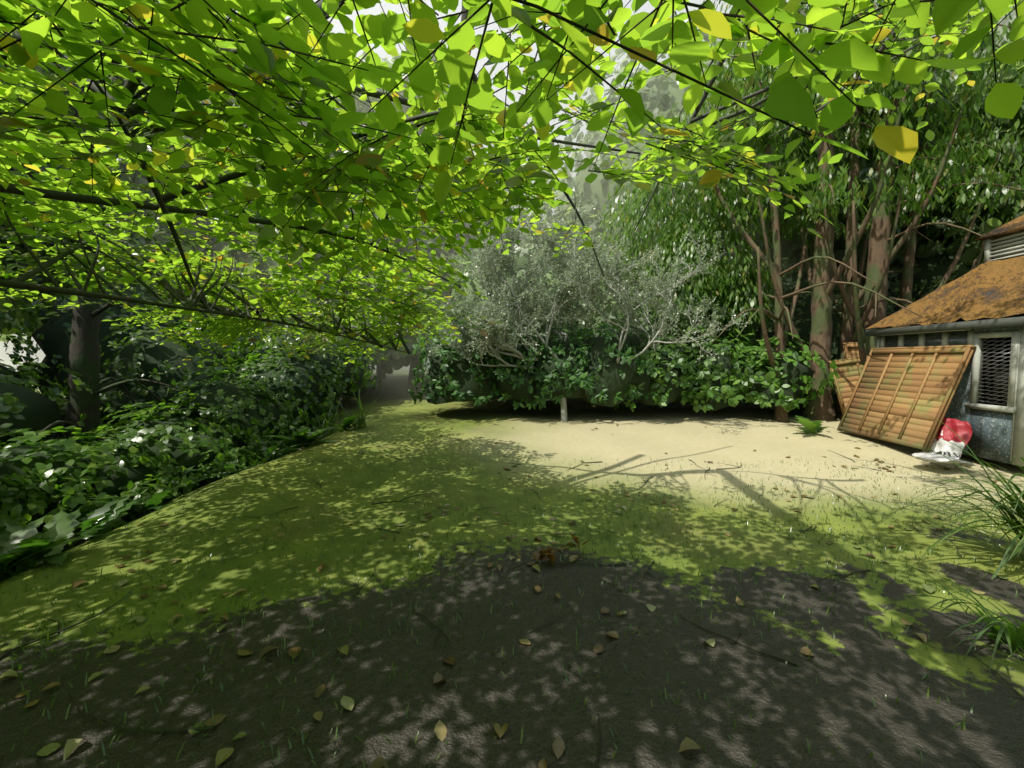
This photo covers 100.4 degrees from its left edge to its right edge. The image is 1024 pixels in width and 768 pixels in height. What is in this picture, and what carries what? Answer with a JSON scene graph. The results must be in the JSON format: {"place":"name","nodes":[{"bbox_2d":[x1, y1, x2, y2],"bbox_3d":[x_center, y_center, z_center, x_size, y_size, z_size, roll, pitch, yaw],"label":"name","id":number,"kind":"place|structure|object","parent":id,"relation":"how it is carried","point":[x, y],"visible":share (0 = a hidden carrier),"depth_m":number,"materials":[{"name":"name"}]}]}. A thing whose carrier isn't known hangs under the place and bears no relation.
{"place":"outdoors","nodes":[
{"label":"outdoors","id":0,"kind":"place"},
{"bbox_2d":[0,0,808,358],"label":"sky","id":1,"kind":"structure","parent":0,"point":[647,7],"materials":[{"name":"white"}]},
{"bbox_2d":[0,359,1023,767],"bbox_3d":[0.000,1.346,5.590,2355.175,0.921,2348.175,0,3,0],"label":"lawn","id":2,"kind":"structure","parent":0,"point":[796,707],"depth_m":2.56,"materials":[{"name":"plant"}]},
{"bbox_2d":[0,0,213,445],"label":"tree","id":3,"kind":"object","parent":2,"relation":"on","point":[84,356],"depth_m":5.82,"materials":[{"name":"green plant"}]},
{"bbox_2d":[0,270,382,575],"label":"shrub leaves","id":4,"kind":"object","parent":2,"relation":"on","point":[12,512],"visible":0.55,"depth_m":6.07,"materials":[{"name":"green plant"}]},
{"bbox_2d":[287,391,376,436],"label":"border strap leaves","id":5,"kind":"object","parent":2,"relation":"on","point":[362,422],"visible":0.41,"depth_m":8.02,"materials":[{"name":"green plant"}]},
{"bbox_2d":[376,356,423,396],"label":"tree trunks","id":6,"kind":"object","parent":2,"relation":"on","point":[413,362],"visible":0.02,"depth_m":13.82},
{"bbox_2d":[0,415,835,580],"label":"ground cover plants","id":7,"kind":"object","parent":2,"relation":"on","point":[26,547],"visible":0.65,"depth_m":4.03,"materials":[{"name":"green plant"}]},
{"bbox_2d":[0,241,983,532],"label":"dark shrub","id":8,"kind":"object","parent":2,"relation":"on","point":[40,413],"visible":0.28,"depth_m":8.36,"materials":[{"name":"green plant"}]},
{"bbox_2d":[0,1,1023,344],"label":"background trees","id":9,"kind":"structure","parent":2,"relation":"on","point":[594,191],"depth_m":12.68,"materials":[{"name":"green plant"}]},
{"bbox_2d":[0,0,1015,358],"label":"tree leaves","id":10,"kind":"object","parent":9,"relation":"attached to","point":[790,250],"visible":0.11,"depth_m":11.68,"materials":[{"name":"green plant"}]},
{"bbox_2d":[0,1,1023,373],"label":"tree leaves","id":11,"kind":"object","parent":9,"relation":"attached to","point":[398,359],"visible":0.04,"depth_m":11.34,"materials":[{"name":"green plant"}]},
{"bbox_2d":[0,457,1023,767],"bbox_3d":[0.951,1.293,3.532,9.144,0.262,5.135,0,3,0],"label":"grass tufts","id":12,"kind":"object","parent":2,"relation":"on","point":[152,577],"visible":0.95,"depth_m":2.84,"materials":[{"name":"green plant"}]},
{"bbox_2d":[0,422,1023,767],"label":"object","id":13,"kind":"object","parent":2,"relation":"on","point":[440,730],"depth_m":2.29,"materials":[{"name":"plant"}]},
{"bbox_2d":[408,306,671,409],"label":"rhododendron hedge leaves","id":14,"kind":"object","parent":2,"relation":"on","point":[499,371],"visible":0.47,"depth_m":8.40,"materials":[{"name":"green plant"}]},
{"bbox_2d":[425,188,751,421],"bbox_3d":[1.199,-1.552,8.861,5.498,4.671,4.050,0,3,0],"label":"bare lichen tree","id":15,"kind":"object","parent":2,"relation":"on","point":[517,354],"visible":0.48,"depth_m":8.20,"materials":[{"name":"grey plant"}]},
{"bbox_2d":[614,318,838,412],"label":"laurel hedge leaves","id":16,"kind":"object","parent":2,"relation":"on","point":[734,390],"visible":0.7,"depth_m":8.42,"materials":[{"name":"green plant"}]},
{"bbox_2d":[701,215,982,359],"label":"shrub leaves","id":17,"kind":"object","parent":2,"relation":"on","point":[939,248],"visible":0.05,"depth_m":10.16,"materials":[{"name":"green plant"}]},
{"bbox_2d":[663,4,1023,422],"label":"conifer trunks","id":18,"kind":"object","parent":2,"relation":"on","point":[824,279],"visible":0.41,"depth_m":8.52,"materials":[{"name":"brown plant"}]},
{"bbox_2d":[596,0,1023,335],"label":"conifer sprays","id":19,"kind":"object","parent":18,"relation":"attached to","point":[730,278],"visible":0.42,"depth_m":8.83,"materials":[{"name":"green plant"}]},
{"bbox_2d":[829,356,867,413],"bbox_3d":[7.324,0.010,8.319,2.001,1.467,0.390,0,3,7],"label":"wooden panel","id":20,"kind":"object","parent":2,"relation":"on","point":[848,370],"visible":0.27,"depth_m":8.45,"materials":[{"name":"brown wood"}]},
{"bbox_2d":[842,342,858,358],"bbox_3d":[7.729,-0.163,8.528,1.850,1.348,0.425,1,3,10],"label":"wooden crate","id":21,"kind":"object","parent":20,"relation":"attached to","point":[851,350],"visible":0.1,"depth_m":8.75,"materials":[{"name":"brown wood"}]},
{"bbox_2d":[837,345,975,451],"bbox_3d":[6.032,0.157,6.688,0.596,1.478,1.720,0,3,3],"label":"leaning fence panel","id":22,"kind":"object","parent":2,"relation":"on","point":[899,395],"visible":0.99,"depth_m":6.51,"materials":[{"name":"brown wood"}]},
{"bbox_2d":[912,453,976,466],"bbox_3d":[5.645,0.997,5.612,0.591,0.172,0.440,-1,4,-15],"label":"plate","id":23,"kind":"object","parent":2,"relation":"on","point":[936,458],"visible":0.93,"depth_m":5.50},
{"bbox_2d":[918,417,972,467],"bbox_3d":[5.928,0.795,5.865,0.344,0.659,0.431,0,3,0],"label":"compost bag","id":24,"kind":"object","parent":2,"relation":"on","point":[962,430],"visible":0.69,"depth_m":5.78,"materials":[{"name":"plastic"}]},
{"bbox_2d":[876,314,1023,466],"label":"shed frame posts","id":25,"kind":"object","parent":2,"relation":"on","point":[1015,402],"visible":0.66,"depth_m":5.37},
{"bbox_2d":[877,415,1023,579],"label":"strap leaves","id":26,"kind":"object","parent":2,"relation":"on","point":[1014,521],"visible":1,"depth_m":3.13,"materials":[{"name":"green plant"}]},
{"bbox_2d":[882,315,1021,463],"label":"shed walls","id":27,"kind":"structure","parent":2,"relation":"on","point":[990,439],"depth_m":5.80,"materials":[{"name":"grey metal"}]},
{"bbox_2d":[885,330,967,347],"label":"windows","id":28,"kind":"structure","parent":27,"relation":"in","point":[955,338],"depth_m":6.51,"materials":[{"name":"black glass"}]},
{"bbox_2d":[865,316,1023,335],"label":"gutter","id":29,"kind":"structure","parent":27,"relation":"attached to","point":[999,322],"depth_m":6.00,"materials":[{"name":"grey metal"}]},
{"bbox_2d":[866,256,1023,328],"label":"roof","id":30,"kind":"structure","parent":27,"relation":"on","point":[991,289],"depth_m":6.13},
{"bbox_2d":[978,337,1011,404],"bbox_3d":[6.325,-0.164,5.581,0.022,0.880,0.400,0,3,0],"label":"window lattice","id":31,"kind":"object","parent":27,"relation":"attached to","point":[994,370],"visible":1,"depth_m":5.59,"materials":[{"name":"grey metal"}]},
{"bbox_2d":[972,214,1023,240],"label":"roof","id":32,"kind":"structure","parent":27,"relation":"on","point":[1014,225],"depth_m":6.22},
{"bbox_2d":[881,563,1023,672],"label":"strap leaves","id":33,"kind":"object","parent":2,"relation":"on","point":[1015,638],"visible":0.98,"depth_m":2.18,"materials":[{"name":"green plant"}]},
{"bbox_2d":[991,364,1009,405],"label":"interior wall","id":34,"kind":"structure","parent":2,"relation":"on","point":[1000,382],"depth_m":5.69,"materials":[{"name":"black"}]},
{"bbox_2d":[0,0,1023,367],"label":"beech","id":35,"kind":"object","parent":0,"point":[788,96],"depth_m":1.73,"materials":[{"name":"green plant"}]},
{"bbox_2d":[984,230,1023,262],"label":"roof vent","id":36,"kind":"object","parent":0,"point":[1008,246],"visible":0.8,"depth_m":6.26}
]}

